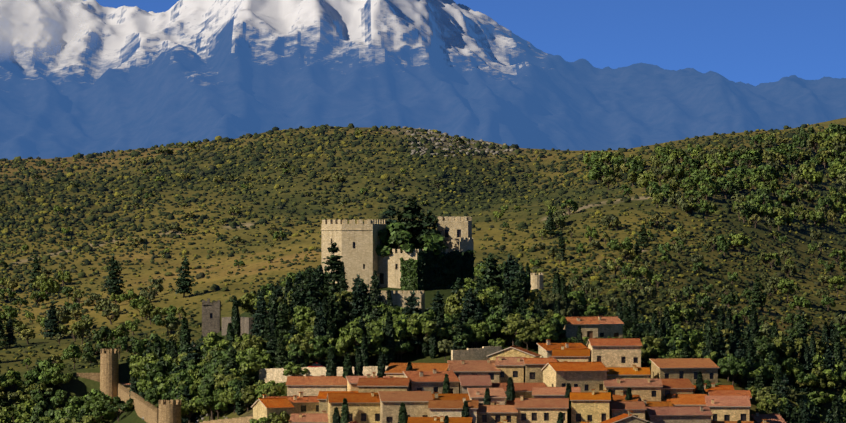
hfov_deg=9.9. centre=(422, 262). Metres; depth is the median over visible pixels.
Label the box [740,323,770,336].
broad tree
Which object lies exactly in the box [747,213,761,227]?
shrub tree
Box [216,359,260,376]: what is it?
broad tree
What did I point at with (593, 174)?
shrub tree
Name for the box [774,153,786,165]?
shrub tree
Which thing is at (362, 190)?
shrub tree
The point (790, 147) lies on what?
shrub tree
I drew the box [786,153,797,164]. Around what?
shrub tree
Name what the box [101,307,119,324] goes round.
shrub tree
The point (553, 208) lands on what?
shrub tree
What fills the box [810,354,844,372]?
broad tree
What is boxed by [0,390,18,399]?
shrub tree
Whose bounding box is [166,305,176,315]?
shrub tree
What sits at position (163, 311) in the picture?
shrub tree
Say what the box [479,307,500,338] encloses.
broad tree
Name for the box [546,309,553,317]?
broad tree
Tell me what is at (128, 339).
shrub tree
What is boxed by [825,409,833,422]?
conifer tree
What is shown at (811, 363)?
conifer tree
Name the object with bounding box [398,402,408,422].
cypress tree
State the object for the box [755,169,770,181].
shrub tree
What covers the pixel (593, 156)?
shrub tree
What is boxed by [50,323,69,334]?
shrub tree
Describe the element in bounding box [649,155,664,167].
shrub tree
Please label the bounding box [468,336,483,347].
broad tree
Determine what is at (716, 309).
shrub tree
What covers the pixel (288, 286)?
cypress tree
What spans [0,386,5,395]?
shrub tree
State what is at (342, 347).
broad tree
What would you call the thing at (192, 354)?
conifer tree
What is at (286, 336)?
broad tree
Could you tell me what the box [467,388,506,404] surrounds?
house
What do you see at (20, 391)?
broad tree
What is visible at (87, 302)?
shrub tree
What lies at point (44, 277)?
broad tree
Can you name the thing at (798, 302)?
shrub tree
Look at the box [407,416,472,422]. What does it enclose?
house
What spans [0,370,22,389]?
broad tree
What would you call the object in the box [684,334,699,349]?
broad tree
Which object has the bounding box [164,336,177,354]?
conifer tree
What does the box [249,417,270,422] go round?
broad tree
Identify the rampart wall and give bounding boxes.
[76,373,99,381]
[118,384,158,422]
[195,416,252,422]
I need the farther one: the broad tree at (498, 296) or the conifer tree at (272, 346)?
the broad tree at (498, 296)
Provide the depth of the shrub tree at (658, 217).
1298.92 m
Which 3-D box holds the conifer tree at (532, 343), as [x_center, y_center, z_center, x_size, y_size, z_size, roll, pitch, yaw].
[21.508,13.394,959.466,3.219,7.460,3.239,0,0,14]
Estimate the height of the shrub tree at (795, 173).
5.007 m
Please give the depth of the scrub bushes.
1495.98 m
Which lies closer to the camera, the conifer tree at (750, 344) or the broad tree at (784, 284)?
the conifer tree at (750, 344)
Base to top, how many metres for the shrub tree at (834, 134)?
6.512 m
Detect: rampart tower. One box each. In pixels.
[100,349,118,397]
[158,400,180,422]
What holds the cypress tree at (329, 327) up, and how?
on the terrain
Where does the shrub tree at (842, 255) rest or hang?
on the terrain
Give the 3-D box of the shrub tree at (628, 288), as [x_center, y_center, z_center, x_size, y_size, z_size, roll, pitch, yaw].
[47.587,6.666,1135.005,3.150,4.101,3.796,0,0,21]
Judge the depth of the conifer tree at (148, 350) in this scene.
1020.99 m
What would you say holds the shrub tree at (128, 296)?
on the terrain
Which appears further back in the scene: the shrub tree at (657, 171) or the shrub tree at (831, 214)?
the shrub tree at (657, 171)
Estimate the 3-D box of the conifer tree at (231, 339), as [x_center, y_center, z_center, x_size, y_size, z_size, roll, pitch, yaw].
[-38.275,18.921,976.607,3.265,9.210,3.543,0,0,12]
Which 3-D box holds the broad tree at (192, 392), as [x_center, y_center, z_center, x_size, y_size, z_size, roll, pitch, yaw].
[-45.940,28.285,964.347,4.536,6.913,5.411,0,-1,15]
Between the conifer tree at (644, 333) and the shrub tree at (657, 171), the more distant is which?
the shrub tree at (657, 171)
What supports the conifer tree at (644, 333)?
on the terrain
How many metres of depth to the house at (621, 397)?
905.92 m
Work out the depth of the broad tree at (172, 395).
969.44 m
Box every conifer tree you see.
[0,320,12,346]
[0,385,8,406]
[4,317,16,346]
[28,255,42,289]
[34,360,41,381]
[39,300,60,339]
[42,356,62,403]
[76,409,87,422]
[101,392,109,422]
[103,254,124,295]
[134,346,151,393]
[153,357,168,388]
[157,367,178,403]
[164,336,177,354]
[174,255,194,297]
[177,360,185,370]
[179,339,198,367]
[179,385,198,422]
[194,343,202,364]
[218,364,232,412]
[224,346,239,374]
[226,336,234,347]
[241,374,251,407]
[249,289,268,336]
[261,288,279,333]
[263,330,277,367]
[271,329,288,367]
[273,281,283,302]
[276,300,289,335]
[284,324,298,363]
[286,280,305,330]
[292,274,300,286]
[300,268,312,306]
[302,273,321,322]
[310,302,336,361]
[311,267,322,290]
[311,301,318,316]
[316,265,324,293]
[317,332,340,363]
[320,242,346,298]
[326,285,342,328]
[332,307,342,338]
[336,272,349,293]
[346,279,372,324]
[346,284,365,321]
[351,274,369,305]
[353,317,372,360]
[359,302,369,332]
[366,297,383,353]
[366,317,370,342]
[370,270,384,304]
[376,325,396,365]
[383,205,400,246]
[395,290,422,353]
[396,196,431,252]
[413,209,441,248]
[426,291,445,315]
[448,277,464,299]
[451,317,468,349]
[459,288,482,320]
[461,303,470,322]
[472,253,503,291]
[472,302,487,342]
[474,289,480,305]
[476,278,482,292]
[483,300,489,314]
[485,309,501,342]
[499,254,515,291]
[506,260,528,293]
[510,273,526,311]
[514,333,522,347]
[515,266,530,305]
[517,298,526,311]
[520,310,526,345]
[521,301,526,312]
[525,312,539,347]
[536,310,546,342]
[543,209,559,237]
[556,231,567,258]
[561,292,567,314]
[575,295,587,316]
[621,301,632,336]
[630,319,646,363]
[633,224,652,249]
[633,239,640,257]
[638,316,646,330]
[640,327,646,358]
[645,319,650,333]
[655,322,664,337]
[658,331,664,355]
[665,342,672,356]
[678,346,689,357]
[701,318,713,350]
[701,347,707,357]
[712,335,722,371]
[714,327,726,357]
[723,323,738,350]
[732,339,745,386]
[741,324,750,355]
[741,351,756,388]
[744,337,757,360]
[747,274,764,308]
[754,368,767,391]
[764,351,774,386]
[770,368,782,396]
[771,364,782,383]
[777,374,793,414]
[779,345,788,379]
[783,402,790,422]
[785,333,797,373]
[788,374,798,390]
[789,408,797,422]
[797,312,809,343]
[797,366,812,403]
[800,401,811,422]
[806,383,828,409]
[809,352,813,371]
[810,404,821,422]
[820,349,838,391]
[821,334,833,358]
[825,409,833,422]
[828,321,834,353]
[831,327,845,358]
[838,360,845,406]
[838,395,845,422]
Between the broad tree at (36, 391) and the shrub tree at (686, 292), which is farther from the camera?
the shrub tree at (686, 292)
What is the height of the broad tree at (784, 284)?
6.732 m
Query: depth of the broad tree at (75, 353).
1107.36 m
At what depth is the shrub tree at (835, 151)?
1507.80 m
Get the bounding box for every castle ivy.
[400,257,417,290]
[417,249,474,290]
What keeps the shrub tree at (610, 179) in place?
on the terrain
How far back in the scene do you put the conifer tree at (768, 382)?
949.06 m
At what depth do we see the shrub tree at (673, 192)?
1361.30 m
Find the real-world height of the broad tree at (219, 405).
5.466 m
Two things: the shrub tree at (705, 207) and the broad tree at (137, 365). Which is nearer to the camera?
the broad tree at (137, 365)
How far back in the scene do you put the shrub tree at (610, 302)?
1112.51 m
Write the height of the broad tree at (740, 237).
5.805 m
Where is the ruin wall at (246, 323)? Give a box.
[222,317,252,335]
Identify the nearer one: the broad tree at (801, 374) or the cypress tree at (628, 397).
the cypress tree at (628, 397)
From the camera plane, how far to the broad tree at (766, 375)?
946.93 m
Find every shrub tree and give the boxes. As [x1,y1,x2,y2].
[0,204,6,212]
[0,260,8,267]
[0,277,5,287]
[0,288,16,301]
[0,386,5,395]
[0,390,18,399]
[3,316,22,332]
[4,277,19,291]
[11,394,33,405]
[12,298,28,307]
[14,323,26,334]
[19,327,35,343]
[21,244,28,251]
[22,357,30,368]
[23,196,33,202]
[25,311,34,320]
[30,291,45,305]
[31,173,41,178]
[36,291,49,302]
[36,315,42,326]
[40,317,55,331]
[42,268,51,273]
[46,310,70,324]
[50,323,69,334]
[51,355,62,363]
[53,205,63,213]
[53,306,69,316]
[55,333,63,343]
[57,270,71,285]
[58,262,65,270]
[61,227,69,232]
[64,301,79,315]
[65,181,80,187]
[67,307,78,317]
[67,328,83,340]
[71,289,84,303]
[71,309,81,319]
[80,352,90,358]
[82,294,107,306]
[82,329,91,337]
[83,341,104,355]
[85,316,92,324]
[87,354,96,362]
[94,299,119,315]
[95,340,108,348]
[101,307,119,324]
[109,293,121,303]
[109,328,117,340]
[116,324,129,336]
[117,336,137,351]
[119,289,139,301]
[125,319,139,334]
[127,242,137,247]
[132,237,144,243]
[138,157,148,164]
[139,286,157,298]
[142,169,151,174]
[142,290,155,301]
[144,193,154,198]
[150,278,163,295]
[154,176,164,181]
[155,147,173,154]
[156,306,168,317]
[165,224,181,231]
[165,320,179,333]
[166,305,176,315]
[176,307,186,318]
[179,173,190,180]
[182,212,194,217]
[182,229,189,234]
[187,141,196,148]
[212,175,223,183]
[226,174,233,181]
[227,206,240,215]
[230,236,243,244]
[234,260,244,267]
[241,184,248,188]
[267,255,275,262]
[273,230,285,240]
[277,162,290,167]
[282,168,290,174]
[319,198,327,203]
[321,175,329,181]
[333,175,344,182]
[340,199,346,207]
[355,129,362,134]
[360,188,368,195]
[389,177,398,185]
[432,180,442,187]
[453,137,464,145]
[474,195,481,202]
[481,179,490,184]
[487,338,500,345]
[493,210,504,219]
[493,338,505,348]
[500,205,508,212]
[503,336,515,345]
[530,259,540,265]
[531,243,545,248]
[538,228,545,239]
[542,215,566,227]
[546,205,557,214]
[548,247,558,259]
[554,210,565,216]
[555,254,562,262]
[558,215,567,222]
[561,199,578,214]
[566,226,574,238]
[569,267,577,274]
[570,279,579,289]
[576,247,585,253]
[579,280,589,286]
[579,281,593,293]
[582,152,593,163]
[582,267,591,276]
[582,336,587,345]
[585,162,592,169]
[585,225,598,241]
[587,164,614,181]
[587,298,599,306]
[588,292,598,298]
[589,149,603,161]
[589,239,600,249]
[592,153,604,164]
[592,160,602,168]
[598,152,614,165]
[600,174,616,189]
[600,215,618,229]
[602,150,620,163]
[602,233,609,243]
[602,295,609,299]
[605,296,622,307]
[606,164,619,173]
[606,258,624,274]
[610,158,622,167]
[612,219,621,230]
[613,154,624,165]
[614,172,621,178]
[615,278,628,288]
[620,164,630,172]
[620,185,628,190]
[621,249,634,261]
[622,266,631,278]
[622,283,635,295]
[623,187,631,194]
[625,157,644,171]
[626,297,638,307]
[627,165,643,175]
[627,171,637,186]
[631,266,653,278]
[632,255,642,261]
[632,259,640,267]
[636,172,651,189]
[637,173,657,187]
[637,278,645,288]
[639,285,656,299]
[644,261,654,270]
[646,181,654,193]
[646,230,653,243]
[647,185,657,198]
[647,214,662,227]
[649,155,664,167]
[650,193,663,206]
[651,183,671,197]
[651,274,662,286]
[653,168,669,185]
[654,306,663,315]
[655,145,669,158]
[657,192,668,202]
[657,221,667,229]
[657,255,671,264]
[658,243,670,255]
[660,152,667,162]
[660,178,678,191]
[662,155,678,163]
[662,166,685,178]
[663,159,678,166]
[667,193,684,208]
[668,189,678,198]
[669,151,685,162]
[669,237,679,243]
[670,243,682,250]
[671,289,680,301]
[672,164,686,175]
[673,148,685,160]
[674,244,682,254]
[676,197,693,213]
[676,225,683,234]
[677,240,684,251]
[679,176,694,188]
[680,232,686,238]
[681,156,699,173]
[682,184,689,191]
[682,285,695,300]
[684,201,698,214]
[685,167,694,176]
[685,188,697,199]
[687,143,701,157]
[687,202,698,213]
[690,169,709,183]
[691,149,702,157]
[691,254,703,262]
[693,190,705,202]
[693,261,705,272]
[694,159,704,168]
[695,310,701,317]
[696,151,705,160]
[696,294,710,309]
[697,199,710,206]
[698,176,714,184]
[699,165,711,175]
[699,183,712,199]
[700,175,715,184]
[700,183,714,200]
[700,202,714,218]
[700,291,707,298]
[703,152,718,161]
[703,284,713,294]
[703,303,713,313]
[704,232,712,243]
[706,202,717,210]
[706,236,717,250]
[707,153,728,166]
[708,149,722,155]
[710,163,724,177]
[712,155,720,163]
[712,303,726,314]
[713,185,720,197]
[713,234,725,246]
[717,144,728,156]
[717,156,734,170]
[717,176,726,190]
[717,240,730,255]
[718,180,733,198]
[722,284,732,294]
[725,233,747,250]
[726,169,743,181]
[726,238,741,250]
[727,150,740,163]
[727,272,737,284]
[728,184,739,194]
[731,165,745,177]
[732,201,746,216]
[732,313,742,324]
[734,178,744,190]
[734,195,744,202]
[734,205,745,221]
[735,147,749,159]
[738,181,749,192]
[739,308,749,322]
[740,150,762,167]
[740,157,756,167]
[740,209,750,222]
[741,288,751,300]
[742,177,752,189]
[742,201,756,213]
[746,195,762,203]
[747,163,780,182]
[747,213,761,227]
[750,133,763,145]
[750,177,757,188]
[752,144,763,154]
[752,202,763,218]
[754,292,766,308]
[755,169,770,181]
[756,180,775,195]
[756,188,770,203]
[759,195,774,204]
[759,251,772,266]
[761,206,774,219]
[762,133,775,140]
[763,151,773,162]
[763,252,780,268]
[763,287,774,298]
[764,140,774,147]
[764,217,776,231]
[765,146,777,153]
[766,135,775,146]
[766,160,780,171]
[766,277,779,289]
[767,201,784,209]
[769,231,780,238]
[770,284,779,293]
[771,149,791,164]
[772,179,780,188]
[773,189,785,201]
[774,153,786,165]
[774,207,790,225]
[774,215,785,230]
[776,137,788,143]
[776,189,792,205]
[777,143,785,150]
[777,236,787,245]
[778,192,793,205]
[779,248,791,259]
[780,164,798,173]
[781,264,794,276]
[785,259,794,264]
[785,313,800,324]
[786,143,803,156]
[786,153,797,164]
[786,213,795,226]
[787,166,797,179]
[787,183,797,192]
[787,207,797,213]
[789,295,811,309]
[790,284,799,294]
[791,133,807,148]
[791,201,801,207]
[792,151,804,164]
[792,206,803,215]
[792,321,811,334]
[793,169,801,176]
[793,175,803,182]
[796,192,801,201]
[797,166,822,183]
[798,126,813,139]
[798,191,807,201]
[798,210,809,223]
[799,162,815,168]
[799,184,813,195]
[800,214,808,223]
[803,160,814,166]
[803,313,811,323]
[804,149,811,160]
[805,171,823,186]
[806,139,813,148]
[807,190,818,204]
[808,157,819,164]
[808,243,816,255]
[809,210,824,225]
[810,134,824,151]
[810,229,821,240]
[816,151,834,168]
[816,217,827,228]
[816,289,829,295]
[817,207,827,216]
[817,242,826,253]
[817,275,829,285]
[818,196,832,208]
[819,149,831,157]
[820,140,833,149]
[821,295,835,310]
[822,128,833,139]
[822,149,844,163]
[823,260,835,273]
[825,123,835,129]
[826,194,837,206]
[827,157,840,167]
[827,167,837,178]
[827,210,836,224]
[828,249,845,264]
[829,164,843,177]
[829,167,844,178]
[829,186,836,192]
[830,130,841,141]
[830,190,843,201]
[830,206,837,213]
[832,133,845,144]
[832,142,845,153]
[832,191,845,205]
[833,160,845,171]
[833,313,845,324]
[834,201,845,214]
[835,124,845,134]
[837,172,845,182]
[838,183,845,191]
[839,213,845,223]
[839,262,845,272]
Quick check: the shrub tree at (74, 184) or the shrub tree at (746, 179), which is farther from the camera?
the shrub tree at (74, 184)
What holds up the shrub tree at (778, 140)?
on the terrain
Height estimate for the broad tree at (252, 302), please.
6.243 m
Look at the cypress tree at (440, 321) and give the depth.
954.68 m
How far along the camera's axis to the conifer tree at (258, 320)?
995.44 m
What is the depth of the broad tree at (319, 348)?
951.87 m
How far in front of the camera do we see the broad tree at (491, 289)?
976.25 m
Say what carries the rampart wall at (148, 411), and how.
on the terrain
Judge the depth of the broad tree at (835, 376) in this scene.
1074.23 m
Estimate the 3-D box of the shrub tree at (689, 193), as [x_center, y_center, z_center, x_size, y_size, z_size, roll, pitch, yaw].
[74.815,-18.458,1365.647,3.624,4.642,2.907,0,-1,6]
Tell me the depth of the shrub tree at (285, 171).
1557.24 m
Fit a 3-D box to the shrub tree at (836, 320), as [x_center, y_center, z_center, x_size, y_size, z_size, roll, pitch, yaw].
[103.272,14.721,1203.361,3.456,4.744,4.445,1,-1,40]
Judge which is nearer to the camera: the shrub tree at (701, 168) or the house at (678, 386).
the house at (678, 386)
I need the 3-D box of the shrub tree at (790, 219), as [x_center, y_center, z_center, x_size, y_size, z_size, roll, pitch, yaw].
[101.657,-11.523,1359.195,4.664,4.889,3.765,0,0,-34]
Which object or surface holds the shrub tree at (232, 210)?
on the terrain
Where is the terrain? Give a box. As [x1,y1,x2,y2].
[0,118,845,422]
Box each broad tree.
[0,305,17,320]
[0,311,7,322]
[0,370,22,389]
[0,398,36,422]
[11,403,24,418]
[16,386,30,402]
[23,369,44,385]
[23,416,45,422]
[26,381,46,391]
[28,360,63,401]
[29,387,55,402]
[29,400,55,422]
[32,273,52,291]
[35,390,68,408]
[39,279,59,301]
[40,417,56,422]
[44,363,72,386]
[53,406,87,422]
[59,415,95,422]
[61,286,73,300]
[61,344,80,368]
[67,389,112,417]
[72,320,91,344]
[74,392,119,419]
[91,410,102,422]
[92,326,113,341]
[104,396,133,421]
[107,336,127,358]
[126,354,139,361]
[129,296,152,318]
[129,352,167,377]
[131,333,167,355]
[136,378,154,392]
[139,304,160,324]
[143,360,173,382]
[144,388,161,404]
[151,312,177,333]
[155,369,183,394]
[162,390,182,399]
[164,354,178,362]
[172,362,178,370]
[172,373,197,392]
[174,396,202,422]
[175,346,208,365]
[176,368,202,390]
[180,350,206,363]
[180,364,201,376]
[180,389,196,406]
[192,376,202,386]
[194,384,221,419]
[197,359,209,366]
[197,369,217,390]
[198,352,229,375]
[200,332,229,348]
[200,405,215,420]
[201,344,216,358]
[201,376,221,411]
[202,395,233,419]
[206,343,227,353]
[207,348,224,359]
[210,350,225,361]
[211,357,231,372]
[211,367,239,376]
[212,386,226,413]
[213,373,243,388]
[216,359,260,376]
[218,387,235,413]
[219,347,234,357]
[227,379,243,406]
[232,337,268,354]
[234,392,248,411]
[235,335,249,344]
[236,347,274,382]
[237,292,269,312]
[237,371,258,382]
[240,386,257,404]
[245,380,265,397]
[249,295,283,309]
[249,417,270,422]
[254,291,282,312]
[255,382,285,397]
[260,283,274,294]
[262,385,283,397]
[268,411,290,422]
[277,387,286,395]
[278,297,295,309]
[279,274,295,286]
[283,329,301,344]
[283,362,307,375]
[284,315,309,329]
[286,331,321,356]
[287,283,321,306]
[287,343,309,362]
[292,305,315,323]
[295,320,310,332]
[301,326,313,332]
[307,335,335,362]
[310,316,317,325]
[318,290,323,300]
[327,335,368,357]
[329,306,348,318]
[334,291,353,307]
[335,321,384,347]
[346,301,353,317]
[357,302,399,321]
[368,337,392,354]
[369,318,397,339]
[371,305,405,326]
[375,222,445,256]
[393,313,433,353]
[394,338,414,360]
[395,339,404,359]
[406,313,435,355]
[410,326,436,344]
[412,245,448,258]
[422,327,450,338]
[425,311,453,319]
[437,302,451,317]
[437,339,455,360]
[444,320,467,344]
[445,321,456,331]
[446,288,491,315]
[452,313,477,326]
[452,334,470,345]
[463,277,482,291]
[463,324,473,338]
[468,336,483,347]
[469,328,485,347]
[471,322,491,346]
[474,262,496,277]
[476,286,511,306]
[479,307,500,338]
[482,291,516,309]
[486,310,508,338]
[495,322,514,345]
[496,263,504,281]
[500,275,530,291]
[500,313,535,345]
[513,311,539,316]
[515,326,539,349]
[517,317,550,347]
[523,292,545,307]
[525,313,539,319]
[527,305,548,317]
[530,323,558,342]
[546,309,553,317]
[547,299,576,312]
[548,293,562,302]
[549,317,565,342]
[551,313,566,328]
[560,309,570,316]
[564,337,575,342]
[567,290,585,316]
[584,302,607,316]
[606,237,632,257]
[633,316,651,325]
[641,335,656,351]
[641,336,668,358]
[642,346,662,357]
[646,357,668,372]
[647,356,664,365]
[660,302,695,326]
[661,336,670,345]
[665,337,695,355]
[665,339,690,357]
[666,324,697,342]
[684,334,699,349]
[694,326,723,340]
[694,342,722,357]
[694,380,721,388]
[698,351,726,363]
[714,353,737,381]
[717,356,749,385]
[720,329,734,347]
[721,292,739,307]
[724,344,745,354]
[731,233,748,251]
[737,331,744,338]
[738,361,773,379]
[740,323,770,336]
[745,336,779,358]
[745,386,756,402]
[754,402,776,413]
[756,387,778,401]
[757,397,790,412]
[758,394,783,410]
[763,356,787,371]
[767,348,793,366]
[771,336,793,357]
[772,386,794,399]
[777,278,794,302]
[780,329,801,339]
[782,357,803,374]
[783,362,799,373]
[790,387,808,395]
[790,400,819,419]
[792,392,806,404]
[794,336,826,355]
[794,377,805,385]
[795,366,825,382]
[798,372,815,382]
[806,366,839,388]
[807,388,827,406]
[809,414,822,422]
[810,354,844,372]
[814,391,834,406]
[815,384,826,391]
[817,389,831,401]
[820,363,845,387]
[828,275,845,296]
[834,323,845,337]
[839,389,845,402]
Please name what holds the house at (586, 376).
on the terrain
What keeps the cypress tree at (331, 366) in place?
on the terrain
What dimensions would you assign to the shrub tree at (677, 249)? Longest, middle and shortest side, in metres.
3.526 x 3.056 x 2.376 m
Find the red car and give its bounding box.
[308,363,325,366]
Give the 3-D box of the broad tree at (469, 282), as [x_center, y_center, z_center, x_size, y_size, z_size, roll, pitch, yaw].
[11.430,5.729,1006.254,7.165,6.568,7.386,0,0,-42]
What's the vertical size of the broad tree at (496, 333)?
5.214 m
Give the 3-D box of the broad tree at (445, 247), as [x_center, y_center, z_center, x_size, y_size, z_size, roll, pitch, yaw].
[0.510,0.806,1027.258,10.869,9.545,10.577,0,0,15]
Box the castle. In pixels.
[321,216,473,291]
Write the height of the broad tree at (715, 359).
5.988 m
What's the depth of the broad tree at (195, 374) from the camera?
967.48 m
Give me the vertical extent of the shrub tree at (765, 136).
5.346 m
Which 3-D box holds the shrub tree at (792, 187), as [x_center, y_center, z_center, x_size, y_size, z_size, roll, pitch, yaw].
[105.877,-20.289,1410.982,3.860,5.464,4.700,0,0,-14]
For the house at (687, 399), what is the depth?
915.60 m
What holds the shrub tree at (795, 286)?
on the terrain
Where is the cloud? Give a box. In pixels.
[0,8,50,42]
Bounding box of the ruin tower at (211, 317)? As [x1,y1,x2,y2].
[202,298,220,341]
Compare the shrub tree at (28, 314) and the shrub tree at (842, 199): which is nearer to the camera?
the shrub tree at (28, 314)
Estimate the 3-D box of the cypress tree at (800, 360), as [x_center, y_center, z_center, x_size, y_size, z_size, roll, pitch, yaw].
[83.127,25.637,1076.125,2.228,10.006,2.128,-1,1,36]
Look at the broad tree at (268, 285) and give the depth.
1032.98 m
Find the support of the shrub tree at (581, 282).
on the terrain
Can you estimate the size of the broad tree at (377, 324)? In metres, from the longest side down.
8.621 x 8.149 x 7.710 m
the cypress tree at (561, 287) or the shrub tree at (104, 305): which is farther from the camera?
the shrub tree at (104, 305)
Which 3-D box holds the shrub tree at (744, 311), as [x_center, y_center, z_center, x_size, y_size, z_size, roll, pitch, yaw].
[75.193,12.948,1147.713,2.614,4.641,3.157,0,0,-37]
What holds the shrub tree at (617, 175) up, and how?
on the terrain
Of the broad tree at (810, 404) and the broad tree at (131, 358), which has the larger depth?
the broad tree at (131, 358)
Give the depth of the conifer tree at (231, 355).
958.01 m
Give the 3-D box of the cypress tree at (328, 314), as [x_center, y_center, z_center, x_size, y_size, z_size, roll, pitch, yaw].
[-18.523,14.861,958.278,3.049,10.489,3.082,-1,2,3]
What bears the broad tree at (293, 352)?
on the terrain
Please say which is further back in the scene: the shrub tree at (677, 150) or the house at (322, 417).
the shrub tree at (677, 150)
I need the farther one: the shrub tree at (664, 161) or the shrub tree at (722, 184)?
the shrub tree at (664, 161)
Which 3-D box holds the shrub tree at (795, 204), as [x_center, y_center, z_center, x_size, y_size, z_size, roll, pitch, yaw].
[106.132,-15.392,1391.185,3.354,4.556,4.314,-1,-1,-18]
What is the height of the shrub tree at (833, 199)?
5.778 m
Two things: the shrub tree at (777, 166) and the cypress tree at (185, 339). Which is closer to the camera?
the cypress tree at (185, 339)
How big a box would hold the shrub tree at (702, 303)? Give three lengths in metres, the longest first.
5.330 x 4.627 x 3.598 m
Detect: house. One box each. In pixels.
[119,383,129,388]
[251,394,294,422]
[267,392,318,412]
[286,375,346,395]
[290,411,327,422]
[317,391,357,412]
[326,392,379,422]
[346,372,401,390]
[357,374,410,392]
[378,391,433,422]
[384,363,450,377]
[403,369,459,393]
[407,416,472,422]
[428,397,478,422]
[432,392,469,399]
[447,359,500,382]
[458,375,491,393]
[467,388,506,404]
[477,402,517,422]
[486,346,541,359]
[490,383,546,403]
[495,356,525,382]
[505,400,514,404]
[515,395,568,422]
[523,357,556,382]
[532,387,580,397]
[537,339,588,357]
[541,361,608,391]
[552,345,590,361]
[561,317,599,339]
[570,389,610,422]
[586,338,642,366]
[594,316,623,337]
[600,410,651,422]
[603,377,662,400]
[606,365,650,378]
[609,401,646,419]
[613,391,641,400]
[644,400,672,406]
[645,406,712,422]
[649,358,719,384]
[661,379,694,400]
[667,394,706,405]
[693,383,733,395]
[705,396,750,420]
[708,390,751,420]
[711,421,753,422]
[750,412,785,422]
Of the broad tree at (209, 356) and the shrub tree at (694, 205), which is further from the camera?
the shrub tree at (694, 205)
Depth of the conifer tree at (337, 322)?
965.63 m
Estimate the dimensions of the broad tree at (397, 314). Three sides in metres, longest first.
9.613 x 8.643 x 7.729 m
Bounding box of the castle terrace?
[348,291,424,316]
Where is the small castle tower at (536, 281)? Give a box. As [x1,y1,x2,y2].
[530,273,542,289]
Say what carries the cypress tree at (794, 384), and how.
on the terrain
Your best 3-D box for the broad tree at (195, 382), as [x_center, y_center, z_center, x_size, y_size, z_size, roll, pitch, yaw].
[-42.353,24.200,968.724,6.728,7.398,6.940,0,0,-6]
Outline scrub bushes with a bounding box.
[0,123,845,392]
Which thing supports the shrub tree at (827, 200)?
on the terrain
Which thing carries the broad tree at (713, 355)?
on the terrain
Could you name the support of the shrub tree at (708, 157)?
on the terrain
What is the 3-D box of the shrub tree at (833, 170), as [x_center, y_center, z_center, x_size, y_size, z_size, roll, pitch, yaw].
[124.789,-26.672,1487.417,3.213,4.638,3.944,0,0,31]
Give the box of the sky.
[84,0,845,85]
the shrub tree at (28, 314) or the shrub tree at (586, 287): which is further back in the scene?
the shrub tree at (28, 314)
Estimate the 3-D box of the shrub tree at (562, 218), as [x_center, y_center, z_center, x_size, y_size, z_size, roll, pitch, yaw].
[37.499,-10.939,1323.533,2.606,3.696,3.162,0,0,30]
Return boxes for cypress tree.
[129,360,138,395]
[139,369,145,398]
[153,336,162,358]
[168,383,172,393]
[169,339,177,362]
[178,317,190,353]
[226,323,234,343]
[231,296,239,335]
[233,356,238,369]
[235,380,243,414]
[263,326,271,348]
[264,317,272,338]
[269,309,276,332]
[272,328,279,357]
[282,277,292,301]
[282,299,288,330]
[298,333,309,366]
[312,318,322,363]
[319,297,328,326]
[322,303,328,331]
[324,312,334,337]
[325,316,336,358]
[325,347,337,375]
[328,333,335,358]
[332,407,340,422]
[337,261,344,282]
[340,295,347,320]
[340,398,349,422]
[341,317,345,326]
[342,353,353,377]
[354,347,363,375]
[360,335,369,365]
[367,301,371,311]
[377,352,385,375]
[383,311,395,365]
[387,290,392,305]
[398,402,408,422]
[406,362,412,370]
[421,324,428,356]
[428,321,437,357]
[436,306,445,354]
[442,374,450,393]
[444,415,448,422]
[461,401,469,416]
[483,388,490,404]
[501,287,513,337]
[505,377,515,402]
[525,262,530,283]
[532,299,537,313]
[538,296,543,311]
[552,272,555,292]
[553,272,560,300]
[554,301,560,336]
[557,412,563,422]
[560,277,563,300]
[562,278,566,290]
[565,383,571,422]
[576,325,582,343]
[615,298,622,320]
[625,388,632,400]
[629,296,637,321]
[650,310,658,337]
[660,317,665,336]
[663,306,670,335]
[695,371,705,393]
[706,332,714,362]
[716,307,724,329]
[723,308,731,341]
[729,332,738,369]
[734,315,739,337]
[749,304,758,340]
[754,330,759,361]
[759,355,764,365]
[770,322,778,341]
[790,363,797,399]
[797,398,804,418]
[798,357,803,392]
[801,340,805,359]
[803,344,810,371]
[809,334,816,355]
[821,321,829,342]
[831,395,840,422]
[833,336,842,361]
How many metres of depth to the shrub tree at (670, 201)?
1330.89 m
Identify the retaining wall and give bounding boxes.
[259,366,387,382]
[451,346,501,359]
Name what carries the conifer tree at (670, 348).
on the terrain
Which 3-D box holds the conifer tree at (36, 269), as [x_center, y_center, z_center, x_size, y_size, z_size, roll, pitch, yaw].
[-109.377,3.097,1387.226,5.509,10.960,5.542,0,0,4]
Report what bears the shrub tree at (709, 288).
on the terrain
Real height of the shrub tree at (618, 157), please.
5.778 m
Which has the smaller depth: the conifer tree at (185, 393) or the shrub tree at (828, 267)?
the conifer tree at (185, 393)
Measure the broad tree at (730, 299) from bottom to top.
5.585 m
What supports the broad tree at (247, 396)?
on the terrain
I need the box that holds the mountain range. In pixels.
[0,0,845,159]
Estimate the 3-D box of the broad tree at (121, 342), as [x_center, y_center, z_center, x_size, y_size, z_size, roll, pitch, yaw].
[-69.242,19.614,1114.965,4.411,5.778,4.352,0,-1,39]
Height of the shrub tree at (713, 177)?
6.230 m
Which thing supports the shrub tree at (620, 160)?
on the terrain
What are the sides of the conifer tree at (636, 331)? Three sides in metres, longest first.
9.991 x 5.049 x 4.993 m
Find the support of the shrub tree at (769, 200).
on the terrain
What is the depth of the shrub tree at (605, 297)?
1118.31 m
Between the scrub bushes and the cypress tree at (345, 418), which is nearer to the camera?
the cypress tree at (345, 418)
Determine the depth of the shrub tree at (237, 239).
1453.99 m
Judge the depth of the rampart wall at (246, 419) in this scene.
936.97 m
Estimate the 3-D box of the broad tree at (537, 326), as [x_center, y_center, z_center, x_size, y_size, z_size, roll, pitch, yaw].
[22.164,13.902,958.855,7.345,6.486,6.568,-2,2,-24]
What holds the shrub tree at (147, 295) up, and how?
on the terrain
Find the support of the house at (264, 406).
on the terrain

